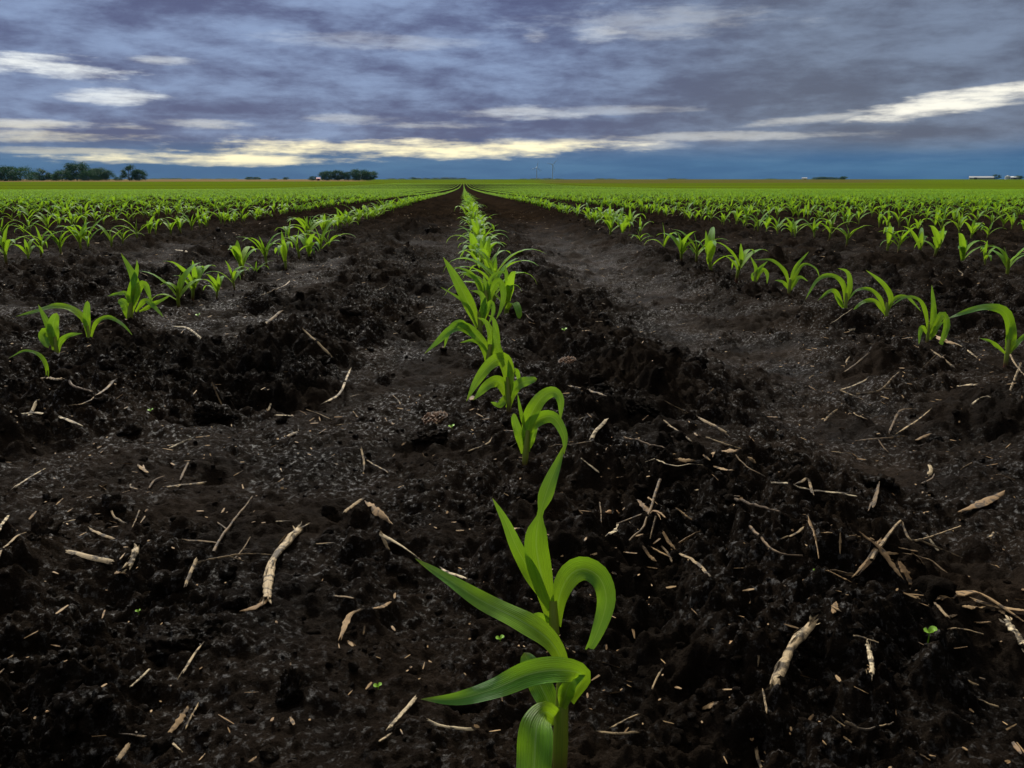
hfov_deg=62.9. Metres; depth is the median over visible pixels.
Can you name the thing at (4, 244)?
corn seedling
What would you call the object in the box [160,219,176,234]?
corn seedling
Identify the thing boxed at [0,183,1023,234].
corn field
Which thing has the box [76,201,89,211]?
corn seedling
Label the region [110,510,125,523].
straw
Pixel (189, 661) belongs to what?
straw
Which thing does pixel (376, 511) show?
husk flake
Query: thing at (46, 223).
corn seedling
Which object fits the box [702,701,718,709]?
husk flake
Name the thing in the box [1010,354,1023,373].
straw
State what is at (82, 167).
tree
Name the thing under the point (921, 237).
corn seedling
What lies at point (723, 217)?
corn seedling
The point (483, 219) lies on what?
corn seedling
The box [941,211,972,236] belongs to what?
corn seedling
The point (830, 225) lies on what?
corn seedling
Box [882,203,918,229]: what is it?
corn seedling
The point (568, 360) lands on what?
cob fragment
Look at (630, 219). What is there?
corn seedling
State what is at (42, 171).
tree
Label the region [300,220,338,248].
corn seedling
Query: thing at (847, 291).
corn seedling
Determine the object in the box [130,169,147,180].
tree
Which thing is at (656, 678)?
straw
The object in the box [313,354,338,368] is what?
soil clod
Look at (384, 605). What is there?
husk flake
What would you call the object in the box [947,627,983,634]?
straw
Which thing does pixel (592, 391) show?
straw
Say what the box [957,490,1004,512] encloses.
husk flake
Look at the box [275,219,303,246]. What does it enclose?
corn seedling
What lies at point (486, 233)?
corn seedling
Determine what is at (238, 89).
sky
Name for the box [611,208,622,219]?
corn seedling
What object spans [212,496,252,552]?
twig
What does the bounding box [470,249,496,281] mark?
corn seedling
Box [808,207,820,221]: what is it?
corn seedling
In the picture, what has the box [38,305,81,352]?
corn seedling
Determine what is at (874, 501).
straw
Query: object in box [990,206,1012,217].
corn seedling
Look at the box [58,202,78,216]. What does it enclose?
corn seedling
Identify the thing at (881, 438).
straw
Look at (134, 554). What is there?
stalk piece
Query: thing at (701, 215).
corn seedling
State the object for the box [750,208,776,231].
corn seedling
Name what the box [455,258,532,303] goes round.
corn seedling
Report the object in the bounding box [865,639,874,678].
stalk piece
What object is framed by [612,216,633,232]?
corn seedling
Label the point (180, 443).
straw
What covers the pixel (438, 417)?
cob fragment
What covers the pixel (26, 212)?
corn seedling
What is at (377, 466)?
straw
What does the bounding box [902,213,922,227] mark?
corn seedling
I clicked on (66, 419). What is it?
straw
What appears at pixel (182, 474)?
straw
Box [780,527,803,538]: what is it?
straw
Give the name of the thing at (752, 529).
twig
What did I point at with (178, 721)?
husk flake
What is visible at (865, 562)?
husk flake
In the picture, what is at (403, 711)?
straw
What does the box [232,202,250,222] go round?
corn seedling
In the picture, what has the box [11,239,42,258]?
corn seedling
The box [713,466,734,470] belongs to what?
husk flake
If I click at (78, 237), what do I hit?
corn seedling
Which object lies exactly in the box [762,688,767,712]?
straw
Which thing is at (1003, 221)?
corn seedling
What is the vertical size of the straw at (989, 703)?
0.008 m
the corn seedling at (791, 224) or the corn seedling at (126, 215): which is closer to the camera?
the corn seedling at (791, 224)
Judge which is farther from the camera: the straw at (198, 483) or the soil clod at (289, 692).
the straw at (198, 483)
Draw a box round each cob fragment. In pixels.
[422,410,447,425]
[558,356,575,364]
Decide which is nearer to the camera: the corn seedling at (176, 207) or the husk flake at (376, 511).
the husk flake at (376, 511)
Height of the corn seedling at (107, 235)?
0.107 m
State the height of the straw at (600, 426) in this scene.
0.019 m
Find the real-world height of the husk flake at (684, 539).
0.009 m
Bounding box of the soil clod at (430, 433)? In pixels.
[410,422,449,445]
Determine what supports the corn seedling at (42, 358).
on the ground
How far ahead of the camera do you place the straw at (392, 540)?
0.62 m
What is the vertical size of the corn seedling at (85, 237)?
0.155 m
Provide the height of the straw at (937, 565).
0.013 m
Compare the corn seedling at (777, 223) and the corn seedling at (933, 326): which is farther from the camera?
the corn seedling at (777, 223)
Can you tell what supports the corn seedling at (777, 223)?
on the ground
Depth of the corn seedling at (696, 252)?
2.68 m
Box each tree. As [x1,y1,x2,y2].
[0,165,21,180]
[5,165,39,180]
[28,173,45,180]
[34,168,50,180]
[43,173,60,180]
[50,169,76,180]
[62,161,89,180]
[74,170,101,180]
[88,167,113,180]
[100,171,115,180]
[120,164,140,180]
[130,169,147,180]
[318,170,332,179]
[330,169,344,179]
[342,171,353,179]
[347,168,369,180]
[362,171,378,180]
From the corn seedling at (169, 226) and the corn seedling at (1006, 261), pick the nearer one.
the corn seedling at (1006, 261)
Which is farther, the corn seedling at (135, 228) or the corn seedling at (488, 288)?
the corn seedling at (135, 228)
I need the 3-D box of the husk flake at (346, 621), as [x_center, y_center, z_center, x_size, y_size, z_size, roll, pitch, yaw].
[-0.101,0.146,0.513,0.009,0.007,0.032,5,15,19]
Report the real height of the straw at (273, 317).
0.005 m
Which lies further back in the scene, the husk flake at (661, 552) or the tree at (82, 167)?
the tree at (82, 167)
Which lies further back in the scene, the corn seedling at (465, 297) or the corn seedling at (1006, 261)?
the corn seedling at (1006, 261)
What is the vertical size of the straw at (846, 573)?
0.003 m
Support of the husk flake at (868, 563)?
on the ground
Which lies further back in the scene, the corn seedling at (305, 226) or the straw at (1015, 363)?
the corn seedling at (305, 226)
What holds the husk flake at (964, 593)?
on the ground
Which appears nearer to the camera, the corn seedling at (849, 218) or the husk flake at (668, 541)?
the husk flake at (668, 541)
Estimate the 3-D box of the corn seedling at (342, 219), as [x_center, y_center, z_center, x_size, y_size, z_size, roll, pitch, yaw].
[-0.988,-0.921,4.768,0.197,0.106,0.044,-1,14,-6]
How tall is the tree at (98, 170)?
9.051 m
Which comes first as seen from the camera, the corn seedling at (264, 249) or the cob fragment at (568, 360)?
the cob fragment at (568, 360)
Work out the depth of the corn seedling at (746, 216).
4.69 m
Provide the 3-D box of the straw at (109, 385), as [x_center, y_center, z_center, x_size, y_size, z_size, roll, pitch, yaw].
[-0.488,0.008,0.989,0.027,0.008,0.106,-1,14,-3]
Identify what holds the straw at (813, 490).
on the ground
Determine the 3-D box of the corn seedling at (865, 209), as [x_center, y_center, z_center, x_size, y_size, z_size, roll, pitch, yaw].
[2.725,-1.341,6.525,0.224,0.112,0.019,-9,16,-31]
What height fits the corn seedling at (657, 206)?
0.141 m
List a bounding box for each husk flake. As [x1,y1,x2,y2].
[114,571,128,577]
[137,464,148,472]
[168,706,188,732]
[239,598,267,611]
[338,606,365,640]
[365,501,392,523]
[373,601,391,608]
[637,499,652,511]
[642,545,656,561]
[652,547,671,557]
[662,531,674,549]
[673,458,695,462]
[675,507,691,519]
[679,531,699,543]
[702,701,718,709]
[711,448,740,453]
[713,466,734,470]
[808,516,818,557]
[821,532,860,538]
[824,569,856,583]
[831,601,837,613]
[839,532,841,553]
[851,537,881,577]
[859,531,903,579]
[859,549,878,574]
[887,551,897,554]
[898,561,911,584]
[911,553,924,564]
[916,433,931,439]
[936,335,957,344]
[936,590,1023,620]
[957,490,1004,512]
[962,605,974,609]
[970,597,1023,610]
[996,608,1005,614]
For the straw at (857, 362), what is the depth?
1.28 m
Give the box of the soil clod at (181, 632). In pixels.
[135,613,221,663]
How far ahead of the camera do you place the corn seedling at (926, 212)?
5.63 m
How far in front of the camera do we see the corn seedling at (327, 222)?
4.18 m
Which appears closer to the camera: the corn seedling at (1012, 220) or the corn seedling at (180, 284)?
the corn seedling at (180, 284)
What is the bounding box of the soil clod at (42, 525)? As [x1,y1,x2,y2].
[18,513,71,541]
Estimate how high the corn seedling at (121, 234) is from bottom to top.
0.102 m
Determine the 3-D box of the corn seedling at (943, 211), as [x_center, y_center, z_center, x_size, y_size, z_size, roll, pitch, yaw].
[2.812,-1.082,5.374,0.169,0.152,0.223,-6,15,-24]
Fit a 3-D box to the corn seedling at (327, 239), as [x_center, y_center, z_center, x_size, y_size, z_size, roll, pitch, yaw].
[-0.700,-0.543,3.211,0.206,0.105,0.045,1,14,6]
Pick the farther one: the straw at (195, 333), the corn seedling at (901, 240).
the corn seedling at (901, 240)
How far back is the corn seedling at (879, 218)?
4.81 m
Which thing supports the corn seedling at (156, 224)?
on the ground
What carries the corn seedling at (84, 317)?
on the ground
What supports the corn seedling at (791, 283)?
on the ground
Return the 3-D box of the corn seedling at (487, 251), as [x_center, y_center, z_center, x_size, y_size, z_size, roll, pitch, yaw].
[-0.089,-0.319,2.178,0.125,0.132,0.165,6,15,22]
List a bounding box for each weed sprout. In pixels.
[373,682,381,689]
[923,626,937,642]
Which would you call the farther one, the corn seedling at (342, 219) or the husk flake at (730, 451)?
the corn seedling at (342, 219)
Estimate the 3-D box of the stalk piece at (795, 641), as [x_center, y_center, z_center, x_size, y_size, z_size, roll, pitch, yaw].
[0.152,0.146,0.458,0.011,0.016,0.071,11,17,37]
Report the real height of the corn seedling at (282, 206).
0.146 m
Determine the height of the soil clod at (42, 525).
0.038 m
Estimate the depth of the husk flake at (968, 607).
0.54 m
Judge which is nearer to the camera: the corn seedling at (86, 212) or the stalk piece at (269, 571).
the stalk piece at (269, 571)
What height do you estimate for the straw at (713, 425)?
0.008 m
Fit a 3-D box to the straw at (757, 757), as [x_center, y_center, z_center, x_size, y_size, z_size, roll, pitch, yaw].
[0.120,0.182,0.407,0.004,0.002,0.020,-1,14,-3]
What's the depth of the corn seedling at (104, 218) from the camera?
5.22 m
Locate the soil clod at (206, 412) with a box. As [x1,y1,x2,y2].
[192,400,236,424]
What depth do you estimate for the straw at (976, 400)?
1.03 m
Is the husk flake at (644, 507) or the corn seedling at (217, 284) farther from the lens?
the corn seedling at (217, 284)
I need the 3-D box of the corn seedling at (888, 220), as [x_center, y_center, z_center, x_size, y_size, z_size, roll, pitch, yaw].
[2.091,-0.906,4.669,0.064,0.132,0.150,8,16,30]
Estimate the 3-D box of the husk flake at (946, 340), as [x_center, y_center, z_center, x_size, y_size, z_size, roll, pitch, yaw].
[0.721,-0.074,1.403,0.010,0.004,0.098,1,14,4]
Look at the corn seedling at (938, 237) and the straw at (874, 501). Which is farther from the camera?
the corn seedling at (938, 237)
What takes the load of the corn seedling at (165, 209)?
on the ground
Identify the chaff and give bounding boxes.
[0,208,1023,767]
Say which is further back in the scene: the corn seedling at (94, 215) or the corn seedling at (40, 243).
the corn seedling at (94, 215)
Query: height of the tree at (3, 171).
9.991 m
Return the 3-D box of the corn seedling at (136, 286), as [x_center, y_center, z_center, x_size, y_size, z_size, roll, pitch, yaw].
[-0.698,-0.175,1.564,0.120,0.135,0.032,1,14,5]
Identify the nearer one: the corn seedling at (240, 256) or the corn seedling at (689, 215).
the corn seedling at (240, 256)
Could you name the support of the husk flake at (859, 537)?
on the ground
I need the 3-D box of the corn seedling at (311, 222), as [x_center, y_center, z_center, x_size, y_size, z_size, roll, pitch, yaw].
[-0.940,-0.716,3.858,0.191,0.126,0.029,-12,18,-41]
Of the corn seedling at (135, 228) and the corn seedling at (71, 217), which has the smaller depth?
the corn seedling at (135, 228)
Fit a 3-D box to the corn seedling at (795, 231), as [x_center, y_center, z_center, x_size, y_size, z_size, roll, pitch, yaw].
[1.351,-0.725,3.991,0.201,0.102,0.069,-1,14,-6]
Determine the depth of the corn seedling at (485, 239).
2.77 m
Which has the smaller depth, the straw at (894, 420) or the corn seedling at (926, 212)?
the straw at (894, 420)
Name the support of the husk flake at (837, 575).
on the ground
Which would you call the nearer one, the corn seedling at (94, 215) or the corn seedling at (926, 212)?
the corn seedling at (94, 215)
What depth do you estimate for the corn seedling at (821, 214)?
5.47 m
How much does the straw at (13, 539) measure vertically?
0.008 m
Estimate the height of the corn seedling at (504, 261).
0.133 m
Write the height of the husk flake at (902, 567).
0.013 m
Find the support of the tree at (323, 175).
on the ground
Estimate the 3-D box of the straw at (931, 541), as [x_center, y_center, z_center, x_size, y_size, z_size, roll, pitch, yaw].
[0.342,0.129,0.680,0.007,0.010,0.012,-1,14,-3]
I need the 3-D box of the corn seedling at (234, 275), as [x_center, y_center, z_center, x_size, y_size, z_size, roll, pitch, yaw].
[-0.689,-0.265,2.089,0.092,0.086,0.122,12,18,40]
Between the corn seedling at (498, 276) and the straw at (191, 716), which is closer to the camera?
the straw at (191, 716)
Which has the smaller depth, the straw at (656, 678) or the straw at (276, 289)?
the straw at (656, 678)
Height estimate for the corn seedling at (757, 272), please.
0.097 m
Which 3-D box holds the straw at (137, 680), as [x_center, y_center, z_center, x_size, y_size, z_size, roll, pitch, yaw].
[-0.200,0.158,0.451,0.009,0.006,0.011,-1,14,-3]
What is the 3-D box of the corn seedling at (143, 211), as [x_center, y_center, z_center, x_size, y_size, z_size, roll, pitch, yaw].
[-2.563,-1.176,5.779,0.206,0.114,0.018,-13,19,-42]
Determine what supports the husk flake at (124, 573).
on the ground
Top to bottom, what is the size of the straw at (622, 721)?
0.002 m
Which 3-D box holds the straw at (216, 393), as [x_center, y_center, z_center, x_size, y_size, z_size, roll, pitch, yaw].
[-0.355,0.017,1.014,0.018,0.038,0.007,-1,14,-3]
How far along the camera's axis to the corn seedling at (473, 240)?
2.57 m
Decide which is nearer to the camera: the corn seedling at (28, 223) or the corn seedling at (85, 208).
the corn seedling at (28, 223)
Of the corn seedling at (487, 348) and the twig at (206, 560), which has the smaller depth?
the twig at (206, 560)
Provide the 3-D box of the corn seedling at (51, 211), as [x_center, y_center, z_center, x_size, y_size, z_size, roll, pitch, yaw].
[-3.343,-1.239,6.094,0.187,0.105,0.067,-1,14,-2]
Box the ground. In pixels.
[0,179,1023,767]
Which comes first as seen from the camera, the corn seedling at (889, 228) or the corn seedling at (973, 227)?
the corn seedling at (889, 228)
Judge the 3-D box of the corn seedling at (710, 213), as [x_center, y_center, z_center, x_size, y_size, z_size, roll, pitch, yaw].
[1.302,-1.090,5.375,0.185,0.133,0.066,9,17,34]
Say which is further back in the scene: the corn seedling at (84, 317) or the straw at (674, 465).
the corn seedling at (84, 317)
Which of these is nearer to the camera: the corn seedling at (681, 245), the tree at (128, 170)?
the corn seedling at (681, 245)
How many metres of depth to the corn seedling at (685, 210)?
6.07 m
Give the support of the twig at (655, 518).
on the ground
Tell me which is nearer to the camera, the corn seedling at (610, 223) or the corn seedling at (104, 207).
the corn seedling at (610, 223)
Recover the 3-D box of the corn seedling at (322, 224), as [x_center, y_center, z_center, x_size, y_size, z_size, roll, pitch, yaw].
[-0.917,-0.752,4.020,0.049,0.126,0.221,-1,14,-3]
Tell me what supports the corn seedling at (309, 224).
on the ground
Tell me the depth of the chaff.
0.63 m
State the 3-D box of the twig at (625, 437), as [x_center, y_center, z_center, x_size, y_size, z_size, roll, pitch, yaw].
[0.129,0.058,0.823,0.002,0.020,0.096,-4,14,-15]
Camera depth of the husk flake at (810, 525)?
0.56 m
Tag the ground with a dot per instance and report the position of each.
(940, 671)
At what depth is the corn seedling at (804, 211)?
5.76 m
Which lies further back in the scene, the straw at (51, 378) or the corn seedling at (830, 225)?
the corn seedling at (830, 225)
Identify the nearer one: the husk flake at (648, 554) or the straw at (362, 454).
the husk flake at (648, 554)
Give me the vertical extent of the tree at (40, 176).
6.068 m
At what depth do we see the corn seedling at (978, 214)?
5.08 m
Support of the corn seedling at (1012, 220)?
on the ground
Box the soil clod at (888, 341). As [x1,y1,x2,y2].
[879,338,890,343]
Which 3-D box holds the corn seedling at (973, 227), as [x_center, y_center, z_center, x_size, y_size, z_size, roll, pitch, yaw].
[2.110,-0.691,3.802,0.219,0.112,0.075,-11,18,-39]
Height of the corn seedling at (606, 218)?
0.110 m
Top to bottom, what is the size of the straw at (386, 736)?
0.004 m
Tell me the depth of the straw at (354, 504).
0.70 m
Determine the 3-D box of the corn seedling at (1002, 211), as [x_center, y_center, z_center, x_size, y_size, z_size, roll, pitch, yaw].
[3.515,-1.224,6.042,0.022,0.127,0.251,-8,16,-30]
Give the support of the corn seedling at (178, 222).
on the ground
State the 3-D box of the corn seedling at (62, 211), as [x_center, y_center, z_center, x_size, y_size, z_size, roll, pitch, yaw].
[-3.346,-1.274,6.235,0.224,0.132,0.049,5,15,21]
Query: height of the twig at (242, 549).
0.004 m
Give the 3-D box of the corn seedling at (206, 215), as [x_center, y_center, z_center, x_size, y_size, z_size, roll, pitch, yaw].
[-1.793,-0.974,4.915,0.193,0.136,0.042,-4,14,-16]
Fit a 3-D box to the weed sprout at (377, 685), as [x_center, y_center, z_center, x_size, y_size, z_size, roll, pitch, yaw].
[-0.073,0.165,0.456,0.005,0.006,0.002,-1,14,-3]
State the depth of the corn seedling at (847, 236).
3.49 m
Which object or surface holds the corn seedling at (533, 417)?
on the ground
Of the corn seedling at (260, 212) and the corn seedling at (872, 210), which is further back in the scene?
the corn seedling at (872, 210)
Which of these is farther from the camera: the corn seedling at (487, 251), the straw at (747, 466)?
the corn seedling at (487, 251)
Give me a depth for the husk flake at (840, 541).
0.55 m
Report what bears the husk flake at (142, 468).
on the ground
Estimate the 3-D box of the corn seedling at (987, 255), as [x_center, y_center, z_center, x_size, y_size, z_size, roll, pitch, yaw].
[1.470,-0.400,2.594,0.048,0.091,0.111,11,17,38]
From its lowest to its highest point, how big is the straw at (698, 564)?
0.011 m
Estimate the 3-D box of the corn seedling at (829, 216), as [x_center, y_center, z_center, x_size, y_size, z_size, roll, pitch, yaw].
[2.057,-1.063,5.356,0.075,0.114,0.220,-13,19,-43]
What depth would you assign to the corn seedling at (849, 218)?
5.10 m
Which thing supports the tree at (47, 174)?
on the ground
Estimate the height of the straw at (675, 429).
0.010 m
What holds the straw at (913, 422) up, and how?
on the ground
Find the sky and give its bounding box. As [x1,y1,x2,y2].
[0,0,1023,178]
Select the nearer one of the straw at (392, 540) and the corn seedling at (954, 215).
the straw at (392, 540)
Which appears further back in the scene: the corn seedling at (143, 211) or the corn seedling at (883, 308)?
the corn seedling at (143, 211)
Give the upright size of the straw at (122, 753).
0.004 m
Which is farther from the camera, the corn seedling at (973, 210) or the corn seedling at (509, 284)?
the corn seedling at (973, 210)
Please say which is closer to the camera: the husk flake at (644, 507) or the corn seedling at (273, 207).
the husk flake at (644, 507)
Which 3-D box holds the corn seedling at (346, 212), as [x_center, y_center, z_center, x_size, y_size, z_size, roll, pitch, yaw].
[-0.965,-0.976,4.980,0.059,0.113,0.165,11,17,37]
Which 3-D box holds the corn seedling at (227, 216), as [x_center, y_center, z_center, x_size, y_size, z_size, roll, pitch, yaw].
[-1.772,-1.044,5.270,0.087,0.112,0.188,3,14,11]
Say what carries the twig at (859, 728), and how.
on the ground
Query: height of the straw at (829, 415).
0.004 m
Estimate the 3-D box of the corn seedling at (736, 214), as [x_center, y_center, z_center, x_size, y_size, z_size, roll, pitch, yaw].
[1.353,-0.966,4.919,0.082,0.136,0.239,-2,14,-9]
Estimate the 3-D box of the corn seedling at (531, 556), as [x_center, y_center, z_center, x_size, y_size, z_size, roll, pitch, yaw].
[0.026,0.107,0.505,0.045,0.131,0.065,-11,18,-39]
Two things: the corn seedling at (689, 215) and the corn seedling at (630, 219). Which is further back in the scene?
the corn seedling at (689, 215)
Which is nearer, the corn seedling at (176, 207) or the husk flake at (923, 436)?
the husk flake at (923, 436)
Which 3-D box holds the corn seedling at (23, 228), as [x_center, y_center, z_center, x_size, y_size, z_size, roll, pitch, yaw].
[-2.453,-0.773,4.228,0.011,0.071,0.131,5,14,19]
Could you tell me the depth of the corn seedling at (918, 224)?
4.33 m
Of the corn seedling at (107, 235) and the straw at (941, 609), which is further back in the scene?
the corn seedling at (107, 235)
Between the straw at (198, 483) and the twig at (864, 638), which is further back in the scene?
the straw at (198, 483)
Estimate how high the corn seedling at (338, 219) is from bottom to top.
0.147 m
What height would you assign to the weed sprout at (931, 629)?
0.013 m
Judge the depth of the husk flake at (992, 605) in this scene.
0.56 m
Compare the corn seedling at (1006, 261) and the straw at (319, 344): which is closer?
the straw at (319, 344)
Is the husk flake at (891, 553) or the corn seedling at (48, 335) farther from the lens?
the corn seedling at (48, 335)
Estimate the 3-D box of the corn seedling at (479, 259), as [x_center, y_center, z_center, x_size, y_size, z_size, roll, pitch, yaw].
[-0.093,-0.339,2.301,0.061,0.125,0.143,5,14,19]
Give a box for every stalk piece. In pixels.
[122,544,139,572]
[259,522,308,603]
[765,614,818,689]
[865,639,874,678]
[999,615,1023,651]
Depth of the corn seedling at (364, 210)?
5.59 m
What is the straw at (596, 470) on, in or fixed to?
on the ground
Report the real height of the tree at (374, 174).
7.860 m
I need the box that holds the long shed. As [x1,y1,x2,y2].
[969,176,993,178]
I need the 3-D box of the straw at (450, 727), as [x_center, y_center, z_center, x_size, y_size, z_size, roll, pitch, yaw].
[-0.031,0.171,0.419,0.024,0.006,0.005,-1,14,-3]
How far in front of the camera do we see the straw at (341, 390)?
1.06 m
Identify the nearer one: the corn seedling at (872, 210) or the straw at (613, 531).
the straw at (613, 531)
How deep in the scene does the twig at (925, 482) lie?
0.83 m
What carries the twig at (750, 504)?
on the ground
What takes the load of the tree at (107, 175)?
on the ground
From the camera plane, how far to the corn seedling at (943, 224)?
4.09 m
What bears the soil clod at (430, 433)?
on the ground
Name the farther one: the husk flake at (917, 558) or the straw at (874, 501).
the straw at (874, 501)
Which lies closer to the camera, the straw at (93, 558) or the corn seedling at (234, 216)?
the straw at (93, 558)
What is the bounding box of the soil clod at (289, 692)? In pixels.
[275,666,303,708]
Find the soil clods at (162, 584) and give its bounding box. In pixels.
[0,216,1019,767]
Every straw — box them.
[0,515,8,529]
[0,532,25,555]
[11,468,45,489]
[21,412,81,425]
[28,399,37,414]
[43,377,62,379]
[65,549,114,563]
[68,379,115,405]
[88,527,114,539]
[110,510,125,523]
[115,743,129,761]
[119,733,146,737]
[130,668,150,686]
[164,482,203,486]
[169,439,190,447]
[173,326,200,338]
[177,642,203,679]
[180,462,188,479]
[183,539,221,543]
[184,557,197,586]
[185,702,198,728]
[211,382,221,404]
[235,310,282,336]
[262,281,289,294]
[303,329,331,356]
[322,367,351,403]
[333,595,354,598]
[342,498,364,513]
[360,447,364,470]
[367,460,387,472]
[378,733,391,741]
[379,531,389,549]
[379,534,421,560]
[386,694,416,729]
[426,718,473,730]
[439,566,467,578]
[468,438,491,451]
[568,385,605,395]
[581,458,599,472]
[589,418,608,439]
[595,730,638,734]
[606,524,618,535]
[609,713,640,728]
[646,458,701,466]
[651,668,663,688]
[661,546,672,561]
[664,420,690,441]
[666,401,687,412]
[679,553,710,576]
[698,417,727,434]
[736,455,764,476]
[755,746,761,767]
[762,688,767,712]
[771,482,856,496]
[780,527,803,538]
[795,478,813,494]
[824,409,837,420]
[830,570,856,575]
[839,379,866,389]
[842,353,868,372]
[856,435,905,440]
[868,481,879,510]
[888,408,914,433]
[896,408,931,433]
[903,553,946,572]
[926,534,938,550]
[927,463,932,475]
[930,349,954,367]
[934,602,949,617]
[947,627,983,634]
[972,396,989,404]
[977,698,999,707]
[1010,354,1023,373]
[1010,362,1021,389]
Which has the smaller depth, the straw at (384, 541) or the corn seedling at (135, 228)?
the straw at (384, 541)
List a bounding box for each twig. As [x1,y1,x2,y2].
[68,380,92,392]
[197,553,271,563]
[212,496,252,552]
[233,537,250,560]
[550,441,590,446]
[616,479,661,540]
[623,436,664,448]
[650,516,656,538]
[706,437,739,448]
[734,498,779,511]
[748,525,802,555]
[844,720,893,731]
[853,635,878,642]
[856,372,899,395]
[869,520,962,561]
[921,473,934,485]
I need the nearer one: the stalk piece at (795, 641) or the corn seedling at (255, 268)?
the stalk piece at (795, 641)
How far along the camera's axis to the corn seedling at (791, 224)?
4.06 m
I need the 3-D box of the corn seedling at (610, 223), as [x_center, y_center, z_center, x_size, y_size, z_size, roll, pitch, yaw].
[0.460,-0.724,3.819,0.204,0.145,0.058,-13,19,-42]
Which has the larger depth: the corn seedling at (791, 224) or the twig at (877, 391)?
the corn seedling at (791, 224)
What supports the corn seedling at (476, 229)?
on the ground
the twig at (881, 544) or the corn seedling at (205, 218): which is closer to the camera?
the twig at (881, 544)
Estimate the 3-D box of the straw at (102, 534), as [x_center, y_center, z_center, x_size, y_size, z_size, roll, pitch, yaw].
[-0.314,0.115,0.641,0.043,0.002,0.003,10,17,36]
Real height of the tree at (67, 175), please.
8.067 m
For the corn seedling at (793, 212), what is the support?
on the ground
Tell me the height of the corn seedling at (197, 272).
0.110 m
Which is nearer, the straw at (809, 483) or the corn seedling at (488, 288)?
the straw at (809, 483)
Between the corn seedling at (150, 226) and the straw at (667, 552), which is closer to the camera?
the straw at (667, 552)
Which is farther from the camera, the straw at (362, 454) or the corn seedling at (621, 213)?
the corn seedling at (621, 213)
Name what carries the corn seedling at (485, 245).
on the ground
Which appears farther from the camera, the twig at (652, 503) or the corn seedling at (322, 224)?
the corn seedling at (322, 224)
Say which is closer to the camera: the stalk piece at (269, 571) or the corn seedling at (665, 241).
the stalk piece at (269, 571)
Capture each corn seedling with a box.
[0,224,43,264]
[10,349,48,376]
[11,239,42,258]
[13,214,37,234]
[13,225,60,256]
[14,224,35,234]
[18,205,44,219]
[18,301,131,337]
[28,209,70,232]
[34,223,78,253]
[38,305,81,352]
[39,207,61,218]
[40,208,69,229]
[49,205,69,215]
[54,216,108,246]
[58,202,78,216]
[58,222,94,249]
[63,210,87,227]
[64,211,90,224]
[67,205,94,221]
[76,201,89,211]
[89,209,100,222]
[93,213,117,225]
[98,201,115,213]
[98,225,120,246]
[101,228,140,243]
[105,209,121,222]
[108,254,170,319]
[110,219,170,238]
[121,211,138,221]
[127,206,155,219]
[143,262,214,307]
[146,216,155,234]
[152,212,163,235]
[153,205,159,218]
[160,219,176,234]
[162,206,170,216]
[168,260,214,300]
[171,202,184,215]
[175,215,185,233]
[177,212,204,229]
[191,206,217,226]
[196,208,207,228]
[197,211,209,226]
[203,274,225,298]
[205,262,247,289]
[207,209,234,223]
[222,211,232,224]
[226,209,236,223]
[228,240,261,276]
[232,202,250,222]
[232,210,237,221]
[244,233,285,266]
[247,261,268,270]
[251,207,265,218]
[269,202,287,215]
[274,231,292,269]
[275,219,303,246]
[278,200,287,213]
[285,217,330,238]
[285,217,337,235]
[287,231,317,259]
[293,233,319,255]
[294,214,323,237]
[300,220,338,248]
[312,231,353,246]
[313,214,325,232]
[314,216,336,235]
[324,213,354,228]
[327,208,358,225]
[332,207,347,229]
[341,204,368,224]
[345,211,359,225]
[353,206,370,222]
[362,205,365,219]
[369,207,380,218]
[416,559,590,767]
[425,315,499,359]
[441,257,494,333]
[445,243,543,280]
[446,257,521,318]
[447,226,507,246]
[454,200,476,216]
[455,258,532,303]
[455,267,507,320]
[458,239,483,274]
[459,215,492,231]
[460,216,493,228]
[460,236,509,280]
[461,225,508,245]
[462,233,504,265]
[463,235,496,244]
[466,326,536,412]
[470,220,484,234]
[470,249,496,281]
[472,237,503,264]
[492,446,615,648]
[511,386,567,465]
[580,203,589,219]
[586,202,606,222]
[595,208,621,234]
[595,210,615,219]
[601,205,626,218]
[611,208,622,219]
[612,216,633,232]
[618,207,645,231]
[628,229,649,241]
[639,217,650,234]
[644,222,680,246]
[652,200,668,212]
[660,231,703,259]
[674,202,693,218]
[674,229,728,261]
[679,208,697,219]
[692,208,709,219]
[704,204,726,221]
[705,227,739,269]
[717,242,766,283]
[721,212,730,224]
[728,208,742,223]
[736,200,762,227]
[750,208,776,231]
[750,256,768,282]
[756,253,818,295]
[760,214,772,231]
[762,215,792,234]
[763,205,773,214]
[775,205,784,217]
[776,217,805,235]
[779,222,810,236]
[781,202,800,217]
[790,206,801,218]
[798,218,827,238]
[799,204,809,218]
[806,200,819,220]
[806,268,852,307]
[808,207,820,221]
[815,209,831,221]
[815,210,846,219]
[815,210,855,240]
[830,225,869,246]
[838,208,856,224]
[846,209,855,224]
[848,206,870,225]
[849,270,920,316]
[855,204,870,214]
[863,203,887,216]
[878,212,882,228]
[880,211,892,226]
[880,226,917,252]
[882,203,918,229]
[883,223,911,250]
[893,287,949,344]
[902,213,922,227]
[903,226,926,249]
[914,219,922,228]
[914,225,946,256]
[918,206,942,221]
[920,204,949,226]
[920,206,940,221]
[921,207,957,229]
[929,203,961,221]
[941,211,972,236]
[947,303,1023,367]
[952,207,960,224]
[958,233,993,260]
[962,219,984,237]
[966,206,977,216]
[966,210,983,222]
[977,212,1004,224]
[978,222,1005,238]
[981,241,994,265]
[982,246,1023,273]
[985,206,1016,217]
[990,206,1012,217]
[993,210,1017,226]
[1003,211,1017,228]
[1006,203,1014,213]
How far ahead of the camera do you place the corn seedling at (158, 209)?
6.15 m
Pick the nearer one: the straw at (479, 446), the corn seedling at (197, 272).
the straw at (479, 446)

